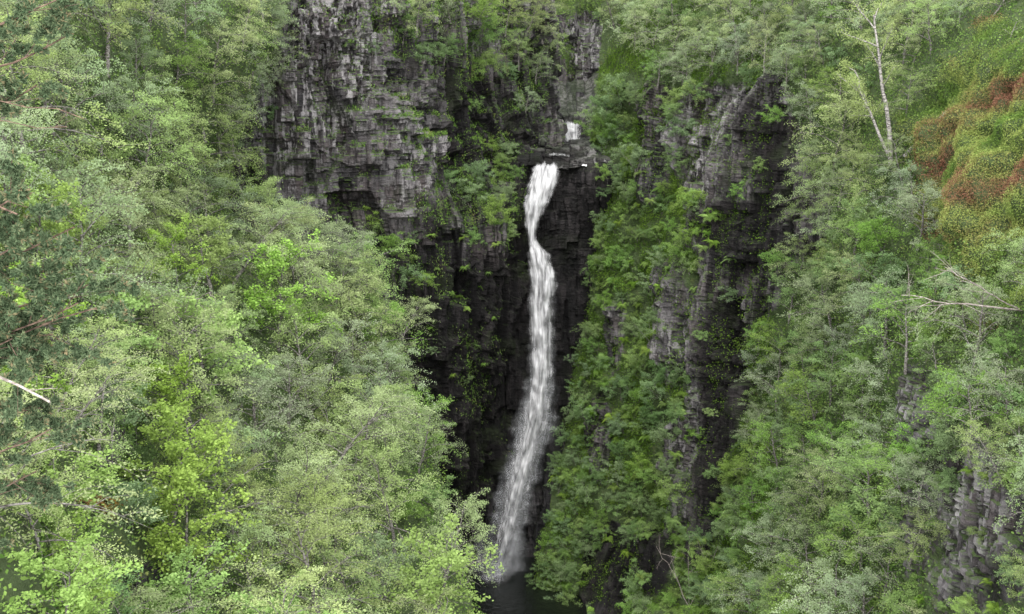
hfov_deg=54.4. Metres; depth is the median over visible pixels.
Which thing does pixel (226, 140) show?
birch tree
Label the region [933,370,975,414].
hazel shrub
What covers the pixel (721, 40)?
willow tree
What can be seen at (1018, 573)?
birch tree
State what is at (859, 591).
willow tree
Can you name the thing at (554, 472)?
hazel shrub
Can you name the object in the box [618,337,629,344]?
fern
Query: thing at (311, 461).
birch tree
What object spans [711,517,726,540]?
hazel shrub
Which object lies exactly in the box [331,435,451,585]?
birch tree
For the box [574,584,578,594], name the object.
hazel shrub
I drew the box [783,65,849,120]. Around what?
rowan tree
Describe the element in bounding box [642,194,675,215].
hazel shrub
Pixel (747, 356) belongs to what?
willow tree
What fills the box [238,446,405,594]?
birch tree
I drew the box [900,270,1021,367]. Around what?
willow tree
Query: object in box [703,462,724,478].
hazel shrub
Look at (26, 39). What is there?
birch tree
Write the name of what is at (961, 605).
rowan shrub
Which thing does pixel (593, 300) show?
hazel shrub
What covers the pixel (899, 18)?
birch tree
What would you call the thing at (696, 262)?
rowan shrub
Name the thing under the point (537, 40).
birch tree
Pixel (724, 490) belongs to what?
hazel shrub
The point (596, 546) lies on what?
fern
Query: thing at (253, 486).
birch tree
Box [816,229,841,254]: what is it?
hazel shrub
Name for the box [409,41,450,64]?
hazel shrub
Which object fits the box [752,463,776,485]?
rowan shrub
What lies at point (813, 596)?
willow tree
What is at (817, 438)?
rowan tree
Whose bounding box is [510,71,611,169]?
stream bed
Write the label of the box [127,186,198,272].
birch tree
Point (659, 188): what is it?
fern
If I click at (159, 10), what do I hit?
willow tree
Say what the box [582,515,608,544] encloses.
hazel shrub
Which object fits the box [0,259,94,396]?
sycamore tree
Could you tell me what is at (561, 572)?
hazel shrub
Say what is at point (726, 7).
birch tree
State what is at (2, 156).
willow tree
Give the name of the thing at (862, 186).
birch tree
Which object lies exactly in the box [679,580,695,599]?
hazel shrub
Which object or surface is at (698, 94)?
hazel shrub
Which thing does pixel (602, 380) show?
rowan shrub
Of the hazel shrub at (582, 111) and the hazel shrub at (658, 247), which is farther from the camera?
the hazel shrub at (582, 111)
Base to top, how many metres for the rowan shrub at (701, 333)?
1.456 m
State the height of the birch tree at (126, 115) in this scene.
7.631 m
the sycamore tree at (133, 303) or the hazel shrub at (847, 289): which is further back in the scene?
the hazel shrub at (847, 289)
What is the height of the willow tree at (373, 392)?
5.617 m
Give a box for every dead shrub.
[147,277,215,337]
[656,533,717,604]
[890,251,1022,317]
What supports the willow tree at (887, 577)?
on the gorge slope at (964, 560)
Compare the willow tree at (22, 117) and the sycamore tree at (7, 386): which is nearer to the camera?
the sycamore tree at (7, 386)
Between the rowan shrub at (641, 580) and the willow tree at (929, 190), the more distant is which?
the rowan shrub at (641, 580)
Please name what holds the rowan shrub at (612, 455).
on the gorge slope at (964, 560)
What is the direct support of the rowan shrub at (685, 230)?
on the gorge slope at (964, 560)
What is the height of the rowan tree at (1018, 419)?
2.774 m
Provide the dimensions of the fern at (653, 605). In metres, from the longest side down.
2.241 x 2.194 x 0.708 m
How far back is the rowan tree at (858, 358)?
66.63 m
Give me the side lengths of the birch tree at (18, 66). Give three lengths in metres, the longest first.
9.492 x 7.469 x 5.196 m
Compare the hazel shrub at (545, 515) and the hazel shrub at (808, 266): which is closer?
the hazel shrub at (808, 266)
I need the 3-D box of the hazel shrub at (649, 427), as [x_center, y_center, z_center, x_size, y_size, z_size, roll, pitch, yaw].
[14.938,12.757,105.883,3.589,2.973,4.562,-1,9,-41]
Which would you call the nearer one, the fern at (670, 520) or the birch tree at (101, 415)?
the birch tree at (101, 415)
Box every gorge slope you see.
[0,0,472,613]
[536,0,1023,613]
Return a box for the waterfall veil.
[493,447,521,570]
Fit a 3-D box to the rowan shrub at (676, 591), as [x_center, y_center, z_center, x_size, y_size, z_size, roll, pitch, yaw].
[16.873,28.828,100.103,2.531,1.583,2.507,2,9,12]
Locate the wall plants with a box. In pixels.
[534,0,775,613]
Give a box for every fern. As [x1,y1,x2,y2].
[556,490,567,498]
[559,547,571,558]
[560,581,572,591]
[572,465,581,474]
[575,515,583,522]
[579,564,591,574]
[587,405,597,419]
[587,606,593,613]
[592,541,601,551]
[595,352,609,363]
[597,379,608,386]
[602,412,613,422]
[602,533,612,543]
[607,484,619,490]
[610,219,621,229]
[612,437,622,444]
[616,302,626,310]
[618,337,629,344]
[619,549,632,558]
[623,504,632,512]
[626,279,639,285]
[632,404,642,413]
[633,573,650,580]
[635,516,644,525]
[638,432,652,441]
[639,345,651,355]
[642,529,653,538]
[643,197,656,204]
[644,359,654,368]
[646,601,660,612]
[652,186,669,193]
[653,223,663,230]
[653,381,665,389]
[663,512,681,530]
[667,450,682,461]
[668,532,685,545]
[668,604,682,613]
[671,549,684,562]
[674,387,687,398]
[692,244,707,251]
[698,214,714,222]
[699,604,710,612]
[704,238,719,247]
[710,502,721,512]
[723,479,734,485]
[734,474,744,482]
[831,524,842,534]
[866,598,878,607]
[908,549,922,562]
[914,594,925,607]
[925,518,944,529]
[936,601,948,612]
[944,441,962,449]
[956,592,976,606]
[957,447,971,456]
[959,466,971,473]
[976,471,988,481]
[978,578,992,585]
[982,601,999,613]
[993,470,1011,482]
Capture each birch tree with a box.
[0,0,88,108]
[0,0,100,107]
[0,11,155,191]
[0,41,47,90]
[0,246,42,293]
[0,367,60,471]
[0,369,167,556]
[0,440,144,593]
[1,0,87,46]
[2,313,149,447]
[5,24,95,162]
[6,345,169,476]
[35,158,171,309]
[36,0,125,52]
[47,0,183,77]
[51,337,166,483]
[53,214,206,381]
[57,114,127,196]
[86,102,149,196]
[90,234,174,321]
[90,578,230,613]
[91,86,213,231]
[91,161,188,261]
[121,286,262,447]
[125,79,210,191]
[125,401,314,542]
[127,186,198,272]
[137,53,188,140]
[137,171,248,256]
[148,109,225,203]
[157,285,238,370]
[165,490,337,612]
[175,50,260,141]
[185,17,270,102]
[197,196,331,286]
[201,169,301,245]
[202,84,267,195]
[203,121,264,182]
[207,553,365,613]
[210,283,268,377]
[216,482,407,613]
[221,451,315,579]
[225,195,337,293]
[227,0,281,51]
[229,4,282,76]
[232,229,344,327]
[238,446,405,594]
[242,422,377,542]
[244,175,311,280]
[259,295,379,433]
[260,586,371,613]
[262,204,367,293]
[267,384,434,503]
[275,7,309,64]
[286,532,413,613]
[290,455,395,569]
[291,244,389,325]
[291,364,408,467]
[312,270,419,374]
[313,379,440,510]
[325,303,385,374]
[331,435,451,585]
[337,255,407,335]
[343,405,420,483]
[361,331,428,391]
[365,602,390,613]
[375,296,440,364]
[380,0,408,19]
[389,584,460,613]
[391,401,469,476]
[402,0,443,37]
[411,486,498,589]
[485,0,541,36]
[499,28,547,70]
[506,0,571,37]
[525,15,568,71]
[527,0,564,44]
[596,0,627,30]
[617,0,681,55]
[622,6,657,43]
[640,11,706,64]
[672,13,715,62]
[679,0,762,58]
[683,23,734,75]
[701,0,742,27]
[733,0,754,19]
[739,12,801,78]
[747,563,787,613]
[750,454,821,558]
[755,21,814,68]
[763,0,816,38]
[765,232,821,280]
[772,154,847,222]
[773,152,832,239]
[776,443,850,517]
[779,84,869,176]
[780,20,843,81]
[783,317,838,384]
[791,260,823,328]
[803,467,861,536]
[806,238,837,277]
[810,182,878,262]
[812,249,875,320]
[813,73,875,132]
[815,137,877,212]
[829,0,904,164]
[829,126,866,176]
[832,143,891,228]
[837,385,875,454]
[842,18,879,66]
[854,506,949,570]
[858,128,915,185]
[860,0,951,63]
[872,19,933,82]
[894,0,958,54]
[898,599,925,613]
[948,415,1017,483]
[960,0,1014,18]
[980,227,1023,321]
[992,544,1023,613]
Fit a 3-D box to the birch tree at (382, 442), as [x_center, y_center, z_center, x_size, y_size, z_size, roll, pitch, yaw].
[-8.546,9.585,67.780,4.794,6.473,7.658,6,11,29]
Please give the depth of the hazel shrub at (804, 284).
85.06 m
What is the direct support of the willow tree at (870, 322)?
on the gorge slope at (964, 560)
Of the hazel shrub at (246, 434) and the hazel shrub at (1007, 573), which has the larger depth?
the hazel shrub at (246, 434)
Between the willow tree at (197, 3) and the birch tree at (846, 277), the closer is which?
the birch tree at (846, 277)
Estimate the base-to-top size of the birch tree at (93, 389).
4.639 m
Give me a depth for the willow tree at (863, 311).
67.80 m
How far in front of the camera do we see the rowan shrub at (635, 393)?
106.10 m
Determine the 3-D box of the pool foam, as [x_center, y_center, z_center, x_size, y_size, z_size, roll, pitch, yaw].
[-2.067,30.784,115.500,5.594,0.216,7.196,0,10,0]
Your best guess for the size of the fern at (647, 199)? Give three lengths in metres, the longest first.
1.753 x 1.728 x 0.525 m
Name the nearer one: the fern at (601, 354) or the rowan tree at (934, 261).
the rowan tree at (934, 261)
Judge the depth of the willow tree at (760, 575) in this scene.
81.37 m
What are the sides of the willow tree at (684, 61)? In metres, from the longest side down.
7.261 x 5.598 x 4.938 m
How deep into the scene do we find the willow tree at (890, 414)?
58.80 m
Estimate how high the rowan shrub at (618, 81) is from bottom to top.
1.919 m
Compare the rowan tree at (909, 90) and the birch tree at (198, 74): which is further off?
the birch tree at (198, 74)
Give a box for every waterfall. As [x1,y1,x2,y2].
[489,163,556,573]
[565,122,577,140]
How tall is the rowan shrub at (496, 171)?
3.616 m
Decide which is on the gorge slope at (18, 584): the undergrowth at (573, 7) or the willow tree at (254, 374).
the willow tree at (254, 374)
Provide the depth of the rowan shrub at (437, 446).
80.09 m
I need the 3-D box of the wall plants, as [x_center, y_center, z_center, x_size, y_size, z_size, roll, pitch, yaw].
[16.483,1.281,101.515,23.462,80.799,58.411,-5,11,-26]
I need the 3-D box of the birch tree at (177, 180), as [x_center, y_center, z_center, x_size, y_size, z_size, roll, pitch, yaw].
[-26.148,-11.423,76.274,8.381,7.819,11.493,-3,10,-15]
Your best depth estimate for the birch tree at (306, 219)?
78.25 m
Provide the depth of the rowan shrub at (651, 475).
104.20 m
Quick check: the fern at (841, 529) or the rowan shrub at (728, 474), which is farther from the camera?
the rowan shrub at (728, 474)
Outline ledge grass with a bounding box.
[229,0,555,559]
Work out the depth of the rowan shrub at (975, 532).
45.32 m
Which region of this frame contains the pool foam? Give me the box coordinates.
[483,567,502,576]
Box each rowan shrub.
[342,34,364,48]
[361,205,379,231]
[367,218,390,238]
[375,231,417,255]
[376,475,429,519]
[391,248,417,264]
[410,271,439,287]
[412,475,455,510]
[424,431,461,464]
[461,374,473,385]
[463,0,505,24]
[465,194,516,226]
[467,225,487,245]
[468,16,508,51]
[468,96,483,110]
[472,56,497,77]
[476,47,509,74]
[482,139,501,156]
[488,157,510,185]
[493,148,515,169]
[501,164,524,178]
[507,218,520,240]
[526,573,555,590]
[534,550,561,569]
[536,530,562,558]
[549,501,576,530]
[556,466,575,483]
[556,588,581,605]
[562,530,593,549]
[563,534,574,545]
[566,386,590,402]
[566,518,586,533]
[567,435,583,458]
[573,109,605,135]
[575,467,589,483]
[579,336,607,352]
[580,254,604,271]
[586,349,614,370]
[587,128,605,141]
[588,229,609,248]
[588,279,602,291]
[588,323,602,334]
[590,507,608,521]
[591,373,609,387]
[592,288,613,309]
[594,73,608,92]
[594,163,615,183]
[594,495,624,517]
[594,518,615,535]
[595,446,614,463]
[598,245,623,269]
[600,88,612,105]
[600,114,619,139]
[604,113,628,129]
[607,277,623,290]
[610,202,627,220]
[610,408,623,420]
[611,78,628,93]
[612,244,634,258]
[614,590,646,613]
[615,143,641,164]
[615,348,643,371]
[616,111,636,129]
[617,160,631,176]
[618,130,636,142]
[618,379,640,397]
[620,254,640,272]
[621,414,643,434]
[622,220,642,242]
[622,272,639,282]
[622,404,636,417]
[622,516,638,526]
[623,310,639,322]
[623,437,639,453]
[624,293,642,306]
[624,452,652,472]
[624,456,645,481]
[624,557,651,588]
[625,359,642,377]
[626,179,643,197]
[626,201,645,219]
[626,349,650,369]
[628,480,648,497]
[629,337,643,353]
[629,385,653,404]
[631,487,655,501]
[633,467,662,484]
[633,518,660,538]
[644,228,662,241]
[645,598,675,613]
[650,465,677,480]
[652,476,687,504]
[655,87,682,107]
[655,179,676,193]
[655,455,676,467]
[658,587,681,605]
[660,215,677,231]
[661,231,696,258]
[664,202,680,214]
[665,394,682,406]
[665,524,686,536]
[666,249,694,274]
[666,540,685,558]
[667,186,707,210]
[668,585,685,598]
[669,223,691,247]
[670,224,700,244]
[671,370,690,383]
[671,560,691,582]
[674,77,706,106]
[676,187,698,206]
[676,536,710,560]
[676,562,687,572]
[679,426,705,441]
[679,567,702,583]
[680,602,708,613]
[687,221,710,235]
[688,256,710,277]
[689,551,718,575]
[690,330,709,340]
[693,566,710,581]
[700,575,735,606]
[702,207,725,221]
[702,407,719,417]
[707,502,724,522]
[711,468,742,494]
[713,571,733,585]
[716,452,745,484]
[716,494,726,503]
[722,497,745,515]
[723,544,748,565]
[726,181,744,198]
[726,460,748,474]
[727,540,737,549]
[737,388,762,412]
[751,156,766,170]
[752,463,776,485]
[756,104,786,123]
[758,248,792,270]
[779,395,797,418]
[789,309,807,332]
[818,461,847,482]
[825,419,882,481]
[827,493,864,531]
[845,215,909,258]
[880,574,924,599]
[880,589,924,613]
[885,422,917,463]
[907,309,958,345]
[923,474,948,492]
[946,594,981,613]
[966,526,987,544]
[977,457,1023,498]
[984,326,1022,360]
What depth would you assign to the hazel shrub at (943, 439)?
49.66 m
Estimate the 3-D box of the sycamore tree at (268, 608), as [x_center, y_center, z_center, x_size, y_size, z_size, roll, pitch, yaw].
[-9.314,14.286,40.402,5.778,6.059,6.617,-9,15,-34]
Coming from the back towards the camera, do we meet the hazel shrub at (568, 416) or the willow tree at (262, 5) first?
the hazel shrub at (568, 416)
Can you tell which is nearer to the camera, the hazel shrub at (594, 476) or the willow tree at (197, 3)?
the willow tree at (197, 3)
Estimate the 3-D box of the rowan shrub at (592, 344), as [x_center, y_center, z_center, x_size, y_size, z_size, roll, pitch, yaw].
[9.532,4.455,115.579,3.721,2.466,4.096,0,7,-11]
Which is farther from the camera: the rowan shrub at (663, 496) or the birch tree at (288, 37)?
the rowan shrub at (663, 496)
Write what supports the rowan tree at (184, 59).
on the gorge slope at (18, 584)
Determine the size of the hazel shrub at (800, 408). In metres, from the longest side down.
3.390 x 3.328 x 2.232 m
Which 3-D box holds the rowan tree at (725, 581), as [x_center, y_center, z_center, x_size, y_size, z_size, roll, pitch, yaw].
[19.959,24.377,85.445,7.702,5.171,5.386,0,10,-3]
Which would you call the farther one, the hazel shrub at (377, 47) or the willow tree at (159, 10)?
the hazel shrub at (377, 47)
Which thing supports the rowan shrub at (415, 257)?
on the cliff at (507, 290)
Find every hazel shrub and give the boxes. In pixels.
[73,373,151,433]
[85,561,143,613]
[89,477,167,541]
[120,409,172,477]
[161,418,281,493]
[265,103,283,123]
[364,39,382,55]
[396,261,429,290]
[397,12,422,44]
[407,230,421,245]
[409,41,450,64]
[427,346,445,355]
[434,33,459,64]
[444,169,458,183]
[445,178,490,207]
[462,159,495,184]
[491,181,517,204]
[495,59,518,84]
[497,140,520,156]
[530,552,561,581]
[543,475,576,496]
[543,509,555,522]
[543,590,562,599]
[544,461,564,478]
[545,535,560,545]
[546,538,588,559]
[546,556,580,582]
[547,451,566,470]
[547,511,573,534]
[547,582,567,591]
[548,559,576,580]
[550,422,574,445]
[551,499,570,514]
[560,403,582,422]
[563,447,584,465]
[563,499,586,514]
[564,353,580,366]
[565,379,581,397]
[565,484,582,499]
[566,560,578,576]
[568,394,598,425]
[570,321,599,341]
[571,433,593,452]
[573,477,597,503]
[574,105,605,128]
[574,456,592,470]
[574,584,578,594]
[577,538,595,556]
[579,362,592,376]
[579,372,590,387]
[581,270,597,287]
[582,462,608,485]
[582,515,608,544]
[584,94,601,112]
[588,295,600,305]
[590,90,624,124]
[590,131,611,153]
[590,211,611,233]
[591,11,600,19]
[591,253,609,270]
[596,187,609,198]
[598,71,631,104]
[599,376,639,401]
[600,384,611,398]
[600,459,628,487]
[601,487,624,501]
[602,142,651,172]
[603,109,614,122]
[603,219,618,231]
[605,412,631,435]
[605,439,635,464]
[606,120,633,140]
[606,160,631,189]
[606,181,622,197]
[606,182,617,190]
[606,417,625,436]
[610,100,623,114]
[610,373,628,383]
[611,162,620,176]
[611,484,644,512]
[612,233,630,246]
[613,254,626,270]
[615,292,626,301]
[615,527,633,547]
[617,319,637,336]
[618,181,635,203]
[619,91,629,104]
[619,573,642,597]
[621,519,644,544]
[622,80,639,96]
[625,89,648,107]
[625,368,650,381]
[625,587,659,613]
[627,313,666,344]
[627,493,656,516]
[629,410,658,434]
[636,227,652,238]
[636,272,653,298]
[636,316,648,341]
[638,284,647,297]
[638,369,671,402]
[639,397,668,428]
[640,306,657,324]
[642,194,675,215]
[645,498,665,522]
[646,250,668,267]
[648,360,682,388]
[648,421,688,445]
[650,245,667,261]
[655,114,698,141]
[658,102,682,119]
[659,459,677,474]
[659,500,682,517]
[661,142,685,161]
[662,151,688,178]
[664,401,688,423]
[665,360,690,387]
[673,0,712,11]
[673,523,691,540]
[678,79,713,105]
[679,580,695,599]
[682,9,707,30]
[683,199,704,214]
[683,526,717,545]
[687,575,703,594]
[687,590,703,605]
[693,574,717,606]
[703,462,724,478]
[709,598,732,613]
[710,64,725,91]
[710,544,730,566]
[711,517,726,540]
[711,517,733,536]
[712,604,748,613]
[714,286,738,302]
[715,546,736,565]
[718,491,747,522]
[720,485,738,507]
[721,134,730,144]
[721,556,747,582]
[727,512,748,529]
[729,435,749,451]
[736,62,761,87]
[743,576,769,613]
[752,595,782,613]
[753,466,797,490]
[764,490,796,520]
[765,406,795,442]
[767,379,796,409]
[774,530,790,555]
[787,399,811,426]
[788,273,812,301]
[799,253,818,279]
[808,272,823,291]
[811,248,845,284]
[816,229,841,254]
[816,361,858,427]
[818,38,853,68]
[826,279,855,304]
[827,248,910,294]
[836,196,889,241]
[836,451,864,484]
[841,343,866,377]
[848,61,875,90]
[854,483,906,553]
[855,261,867,282]
[868,284,921,318]
[875,499,904,552]
[892,451,919,488]
[905,431,938,461]
[918,264,976,310]
[926,413,965,464]
[927,467,962,495]
[928,367,967,403]
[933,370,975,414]
[935,430,965,460]
[991,554,1023,587]
[992,381,1023,425]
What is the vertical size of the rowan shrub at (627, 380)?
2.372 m
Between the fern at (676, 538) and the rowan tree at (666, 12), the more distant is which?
the rowan tree at (666, 12)
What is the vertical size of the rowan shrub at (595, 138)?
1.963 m
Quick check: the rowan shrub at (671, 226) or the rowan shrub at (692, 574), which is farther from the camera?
the rowan shrub at (671, 226)
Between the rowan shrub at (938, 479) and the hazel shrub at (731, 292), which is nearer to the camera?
the rowan shrub at (938, 479)
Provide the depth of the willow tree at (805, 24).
87.78 m
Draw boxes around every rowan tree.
[162,30,224,110]
[300,295,351,346]
[320,231,413,311]
[339,300,435,368]
[390,384,455,443]
[639,49,672,89]
[644,0,689,29]
[698,558,761,613]
[721,504,763,562]
[731,441,772,483]
[731,471,767,520]
[737,472,784,530]
[740,320,792,371]
[742,317,776,357]
[743,413,797,474]
[760,551,827,613]
[766,261,809,323]
[767,424,826,482]
[767,590,851,613]
[772,360,837,432]
[774,330,817,374]
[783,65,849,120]
[786,52,819,87]
[788,339,856,406]
[800,0,841,25]
[800,294,825,347]
[801,416,852,476]
[808,519,846,572]
[809,431,891,530]
[813,53,852,103]
[813,503,882,591]
[836,349,874,413]
[851,283,934,374]
[856,437,918,509]
[878,64,939,117]
[904,331,961,382]
[906,233,950,277]
[911,362,1023,458]
[916,253,954,304]
[938,291,978,335]
[959,276,1000,338]
[991,406,1023,468]
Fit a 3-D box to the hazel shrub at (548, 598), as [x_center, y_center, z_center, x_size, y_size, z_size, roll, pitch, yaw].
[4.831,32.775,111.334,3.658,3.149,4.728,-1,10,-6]
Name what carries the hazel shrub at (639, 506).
on the gorge slope at (964, 560)
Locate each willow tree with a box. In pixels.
[0,86,72,180]
[0,123,63,215]
[0,242,160,371]
[14,126,132,244]
[24,156,187,310]
[28,18,127,136]
[52,171,112,227]
[85,0,149,41]
[85,66,144,155]
[97,257,224,365]
[110,74,189,164]
[115,23,164,88]
[135,0,184,36]
[158,0,224,47]
[160,159,282,249]
[184,0,233,20]
[198,86,258,154]
[202,365,322,461]
[205,184,317,265]
[206,342,287,413]
[211,402,279,492]
[226,172,246,202]
[228,136,253,172]
[232,80,264,152]
[239,344,339,429]
[241,32,285,89]
[247,0,293,18]
[248,0,300,61]
[248,72,277,111]
[253,79,276,119]
[264,42,295,94]
[266,0,298,41]
[295,312,381,384]
[299,214,376,275]
[304,223,381,302]
[339,338,440,415]
[344,521,421,598]
[350,381,424,447]
[437,0,458,23]
[437,7,455,40]
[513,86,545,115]
[526,50,558,83]
[596,0,648,48]
[632,0,669,13]
[651,38,708,89]
[659,46,697,84]
[678,18,734,74]
[708,565,768,613]
[714,28,758,74]
[716,16,774,66]
[731,398,773,452]
[731,511,780,575]
[734,352,795,409]
[739,0,783,39]
[741,346,770,389]
[749,527,785,565]
[757,517,827,584]
[759,45,803,93]
[770,539,861,613]
[776,272,843,354]
[777,15,833,58]
[781,0,822,42]
[781,80,823,135]
[789,138,831,176]
[789,205,838,241]
[791,586,842,611]
[807,0,888,38]
[807,566,882,613]
[813,157,856,207]
[820,315,860,362]
[838,274,892,343]
[842,264,918,358]
[842,340,901,418]
[848,400,898,473]
[849,528,908,607]
[853,0,915,48]
[855,160,921,226]
[876,178,945,252]
[877,447,955,529]
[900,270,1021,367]
[903,291,938,329]
[909,0,943,29]
[940,0,975,27]
[944,342,1009,406]
[951,352,1023,430]
[973,437,1023,531]
[1009,410,1023,442]
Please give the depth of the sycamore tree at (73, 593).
27.80 m
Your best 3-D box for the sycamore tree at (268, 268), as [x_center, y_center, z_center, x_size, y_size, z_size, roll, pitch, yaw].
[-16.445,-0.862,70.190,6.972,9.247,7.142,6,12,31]
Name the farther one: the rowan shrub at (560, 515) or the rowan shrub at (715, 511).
the rowan shrub at (560, 515)
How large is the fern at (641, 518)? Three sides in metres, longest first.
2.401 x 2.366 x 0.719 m
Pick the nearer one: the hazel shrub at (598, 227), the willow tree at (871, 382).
the willow tree at (871, 382)
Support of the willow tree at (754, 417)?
on the gorge slope at (964, 560)
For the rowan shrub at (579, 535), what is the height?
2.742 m
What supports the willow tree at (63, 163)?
on the gorge slope at (18, 584)
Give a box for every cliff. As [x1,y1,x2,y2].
[224,0,569,577]
[489,162,616,556]
[553,0,602,163]
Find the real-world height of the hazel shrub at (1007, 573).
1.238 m
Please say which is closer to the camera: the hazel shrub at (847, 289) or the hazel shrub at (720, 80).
the hazel shrub at (847, 289)
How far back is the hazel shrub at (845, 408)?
69.74 m
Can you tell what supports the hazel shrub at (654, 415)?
on the gorge slope at (964, 560)
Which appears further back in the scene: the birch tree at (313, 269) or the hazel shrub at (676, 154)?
the hazel shrub at (676, 154)
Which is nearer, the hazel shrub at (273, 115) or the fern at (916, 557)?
the fern at (916, 557)
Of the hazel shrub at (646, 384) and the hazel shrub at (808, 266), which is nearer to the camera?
the hazel shrub at (808, 266)
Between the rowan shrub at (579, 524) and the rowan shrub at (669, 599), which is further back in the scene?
the rowan shrub at (579, 524)
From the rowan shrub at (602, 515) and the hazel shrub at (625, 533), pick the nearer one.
the hazel shrub at (625, 533)
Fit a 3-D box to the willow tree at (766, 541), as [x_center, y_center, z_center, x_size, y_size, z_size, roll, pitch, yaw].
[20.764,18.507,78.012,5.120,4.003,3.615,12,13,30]
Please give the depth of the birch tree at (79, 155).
61.53 m
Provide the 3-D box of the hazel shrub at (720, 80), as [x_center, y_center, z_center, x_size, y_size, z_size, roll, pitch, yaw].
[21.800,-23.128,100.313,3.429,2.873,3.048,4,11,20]
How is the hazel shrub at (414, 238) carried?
on the cliff at (507, 290)
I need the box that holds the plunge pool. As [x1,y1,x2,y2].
[464,555,586,613]
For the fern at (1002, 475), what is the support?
on the gorge slope at (964, 560)
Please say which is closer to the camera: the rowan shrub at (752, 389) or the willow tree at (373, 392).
the willow tree at (373, 392)
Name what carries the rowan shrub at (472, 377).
on the cliff at (507, 290)
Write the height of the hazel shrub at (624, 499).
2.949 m
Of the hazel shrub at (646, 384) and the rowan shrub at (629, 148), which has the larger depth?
the rowan shrub at (629, 148)
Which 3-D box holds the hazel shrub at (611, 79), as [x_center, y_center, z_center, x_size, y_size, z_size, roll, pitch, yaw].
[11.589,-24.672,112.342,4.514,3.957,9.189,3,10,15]
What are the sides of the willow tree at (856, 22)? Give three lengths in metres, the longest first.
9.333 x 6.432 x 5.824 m
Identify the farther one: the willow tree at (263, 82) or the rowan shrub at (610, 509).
the rowan shrub at (610, 509)
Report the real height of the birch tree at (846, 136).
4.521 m
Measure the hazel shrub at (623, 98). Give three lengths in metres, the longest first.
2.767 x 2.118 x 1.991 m
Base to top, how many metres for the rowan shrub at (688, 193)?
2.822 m
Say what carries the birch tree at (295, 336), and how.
on the gorge slope at (18, 584)
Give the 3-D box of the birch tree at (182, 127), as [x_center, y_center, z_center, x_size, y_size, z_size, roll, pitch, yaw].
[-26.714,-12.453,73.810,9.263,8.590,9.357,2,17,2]
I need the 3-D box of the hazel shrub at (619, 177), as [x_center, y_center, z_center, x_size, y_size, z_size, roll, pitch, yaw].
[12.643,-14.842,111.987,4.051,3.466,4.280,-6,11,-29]
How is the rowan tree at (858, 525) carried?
on the gorge slope at (964, 560)
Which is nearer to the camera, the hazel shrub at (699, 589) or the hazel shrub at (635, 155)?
the hazel shrub at (699, 589)
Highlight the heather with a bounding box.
[884,10,1023,337]
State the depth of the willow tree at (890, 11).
76.37 m
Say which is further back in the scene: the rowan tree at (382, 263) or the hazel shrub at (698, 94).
the hazel shrub at (698, 94)
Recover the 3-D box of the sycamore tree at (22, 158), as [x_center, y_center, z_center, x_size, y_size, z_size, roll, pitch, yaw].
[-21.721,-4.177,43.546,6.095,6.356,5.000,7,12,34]
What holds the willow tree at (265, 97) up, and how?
on the gorge slope at (18, 584)
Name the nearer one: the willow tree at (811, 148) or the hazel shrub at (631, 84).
the willow tree at (811, 148)
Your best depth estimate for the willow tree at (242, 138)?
87.95 m
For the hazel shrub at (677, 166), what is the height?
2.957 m
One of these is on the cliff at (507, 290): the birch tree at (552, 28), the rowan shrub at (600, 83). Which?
the birch tree at (552, 28)
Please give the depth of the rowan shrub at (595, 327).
115.05 m
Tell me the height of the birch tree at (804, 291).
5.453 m
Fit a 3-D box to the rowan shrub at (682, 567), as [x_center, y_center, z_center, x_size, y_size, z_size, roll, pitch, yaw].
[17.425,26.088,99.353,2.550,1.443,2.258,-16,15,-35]
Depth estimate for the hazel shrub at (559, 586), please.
110.92 m
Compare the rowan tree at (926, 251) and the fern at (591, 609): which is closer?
the rowan tree at (926, 251)
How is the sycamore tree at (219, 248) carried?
on the gorge slope at (18, 584)
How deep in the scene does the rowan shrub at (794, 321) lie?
85.27 m
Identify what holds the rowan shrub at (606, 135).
on the gorge slope at (964, 560)
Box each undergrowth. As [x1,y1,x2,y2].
[0,0,485,613]
[555,0,600,80]
[738,0,1023,613]
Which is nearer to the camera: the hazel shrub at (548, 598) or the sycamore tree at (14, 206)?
the sycamore tree at (14, 206)
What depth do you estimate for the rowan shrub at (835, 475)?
66.77 m
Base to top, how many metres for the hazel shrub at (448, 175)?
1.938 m
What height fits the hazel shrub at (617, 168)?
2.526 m
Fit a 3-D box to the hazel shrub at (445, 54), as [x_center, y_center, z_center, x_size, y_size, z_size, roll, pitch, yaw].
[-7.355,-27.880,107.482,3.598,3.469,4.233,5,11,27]
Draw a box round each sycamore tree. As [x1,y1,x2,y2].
[0,153,79,288]
[0,167,92,275]
[0,176,28,291]
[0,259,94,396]
[0,299,29,425]
[0,524,145,613]
[26,429,122,556]
[31,180,104,266]
[44,506,119,613]
[61,257,165,389]
[111,392,245,536]
[114,351,201,429]
[130,538,250,613]
[133,213,220,296]
[133,432,266,611]
[141,283,274,416]
[154,204,271,313]
[229,569,348,613]
[234,228,345,359]
[356,513,503,613]
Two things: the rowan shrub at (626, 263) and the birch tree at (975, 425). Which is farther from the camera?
the rowan shrub at (626, 263)
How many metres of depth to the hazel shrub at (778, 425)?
83.58 m
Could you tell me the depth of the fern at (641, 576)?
102.52 m
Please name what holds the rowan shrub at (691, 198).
on the gorge slope at (964, 560)
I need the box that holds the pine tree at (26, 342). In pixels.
[0,0,141,552]
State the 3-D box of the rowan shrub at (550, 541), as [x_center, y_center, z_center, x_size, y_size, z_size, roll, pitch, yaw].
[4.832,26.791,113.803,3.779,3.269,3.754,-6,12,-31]
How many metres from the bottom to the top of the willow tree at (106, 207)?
8.367 m
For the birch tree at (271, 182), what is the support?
on the gorge slope at (18, 584)
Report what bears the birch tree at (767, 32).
on the gorge slope at (964, 560)

